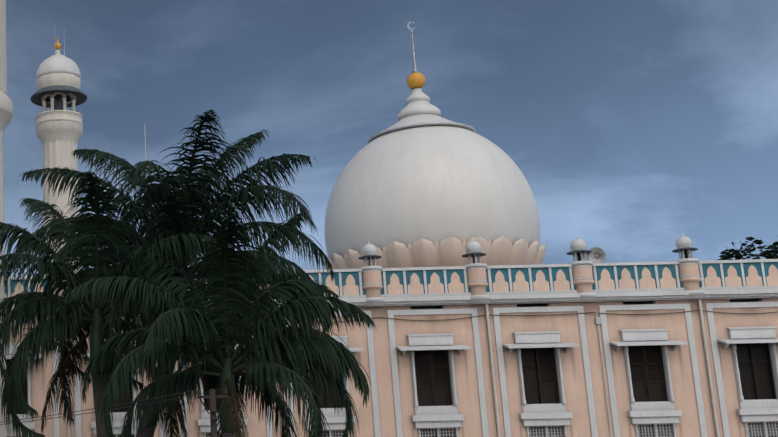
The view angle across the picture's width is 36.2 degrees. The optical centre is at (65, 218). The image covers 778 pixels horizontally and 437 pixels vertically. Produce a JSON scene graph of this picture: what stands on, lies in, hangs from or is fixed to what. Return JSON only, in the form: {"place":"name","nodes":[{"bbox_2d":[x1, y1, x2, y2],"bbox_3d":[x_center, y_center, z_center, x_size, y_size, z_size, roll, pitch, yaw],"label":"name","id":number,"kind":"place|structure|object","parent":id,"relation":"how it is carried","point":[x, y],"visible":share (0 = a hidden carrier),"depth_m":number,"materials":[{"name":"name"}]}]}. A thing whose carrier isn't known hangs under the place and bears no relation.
{"place":"outdoors","nodes":[
{"label":"outdoors","id":0,"kind":"place"},
{"bbox_2d":[3,0,777,276],"label":"sky","id":1,"kind":"structure","parent":0,"point":[631,126],"materials":[{"name":"blue"}]},
{"label":"ground","id":2,"kind":"structure","parent":0,"visible":0},
{"bbox_2d":[0,0,12,436],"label":"minaret","id":3,"kind":"object","parent":2,"relation":"on","point":[6,110],"visible":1,"depth_m":38.28,"materials":[{"name":"white paint"}]},
{"bbox_2d":[30,23,86,275],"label":"minaret","id":4,"kind":"object","parent":2,"relation":"on","point":[59,129],"visible":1,"depth_m":49.57,"materials":[{"name":"white paint"}]},
{"bbox_2d":[0,389,227,436],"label":"utility pole","id":5,"kind":"object","parent":2,"relation":"on","point":[212,396],"visible":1,"depth_m":19.49,"materials":[{"name":"black metal"}]},
{"bbox_2d":[0,171,244,436],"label":"royal palm","id":6,"kind":"object","parent":2,"relation":"on","point":[60,324],"visible":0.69,"depth_m":28.23,"materials":[{"name":"green plant"}]},
{"bbox_2d":[5,110,335,436],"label":"royal palm","id":7,"kind":"object","parent":2,"relation":"on","point":[178,217],"visible":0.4,"depth_m":29.65,"materials":[{"name":"green plant"}]},
{"bbox_2d":[63,213,376,436],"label":"royal palm","id":8,"kind":"object","parent":2,"relation":"on","point":[200,328],"visible":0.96,"depth_m":25.96,"materials":[{"name":"green plant"}]},
{"bbox_2d":[5,259,777,436],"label":"mosque hall","id":9,"kind":"structure","parent":2,"relation":"on","point":[641,349],"depth_m":37.65,"materials":[{"name":"beige paint"}]},
{"bbox_2d":[52,249,67,312],"bbox_3d":[-0.194,2.155,38.796,0.939,2.420,0.939,2,-12,-12],"label":"parapet turret","id":10,"kind":"object","parent":9,"relation":"on","point":[59,294],"depth_m":38.36,"materials":[{"name":"beige"}]},
{"bbox_2d":[144,123,146,176],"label":"roof mast","id":11,"kind":"object","parent":9,"relation":"on","point":[145,142],"visible":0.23,"depth_m":40.65,"materials":[{"name":"grey metal"}]},
{"bbox_2d":[358,238,382,306],"bbox_3d":[10.573,1.885,38.481,0.924,2.420,0.924,-7,-13,25],"label":"parapet turret","id":12,"kind":"object","parent":9,"relation":"on","point":[372,287],"visible":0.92,"depth_m":38.15,"materials":[{"name":"beige paint"}]},
{"bbox_2d":[325,22,539,262],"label":"great dome","id":13,"kind":"structure","parent":9,"relation":"on","point":[421,168],"depth_m":41.46,"materials":[{"name":"white paint"}]},
{"bbox_2d":[323,235,545,268],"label":"dome lotus petals","id":14,"kind":"object","parent":13,"relation":"attached to","point":[451,251],"visible":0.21,"depth_m":40.52,"materials":[{"name":"beige paint"}]},
{"bbox_2d":[462,237,490,304],"bbox_3d":[14.164,1.789,38.346,0.938,2.420,0.938,7,-14,-34],"label":"parapet turret","id":15,"kind":"object","parent":9,"relation":"on","point":[477,284],"visible":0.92,"depth_m":38.04,"materials":[{"name":"beige paint"}]},
{"bbox_2d":[566,236,596,302],"bbox_3d":[17.795,1.712,38.305,0.952,2.420,0.952,1,-12,-9],"label":"parapet turret","id":16,"kind":"object","parent":9,"relation":"on","point":[583,281],"visible":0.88,"depth_m":37.95,"materials":[{"name":"beige paint"}]},
{"bbox_2d":[587,247,605,262],"bbox_3d":[18.538,1.615,38.477,0.614,1.173,0.741,-10,-15,35],"label":"horn loudspeaker","id":17,"kind":"object","parent":9,"relation":"on","point":[597,255],"visible":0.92,"depth_m":38.35,"materials":[{"name":"grey metal"}]},
{"bbox_2d":[672,231,704,299],"bbox_3d":[21.438,1.620,38.198,0.928,2.420,0.928,-10,-15,36],"label":"parapet turret","id":18,"kind":"object","parent":9,"relation":"on","point":[690,279],"visible":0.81,"depth_m":37.86,"materials":[{"name":"beige paint"}]},
{"bbox_2d":[718,237,777,259],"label":"tree","id":19,"kind":"object","parent":2,"relation":"on","point":[739,255],"visible":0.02,"depth_m":70.40,"materials":[{"name":"green plant"}]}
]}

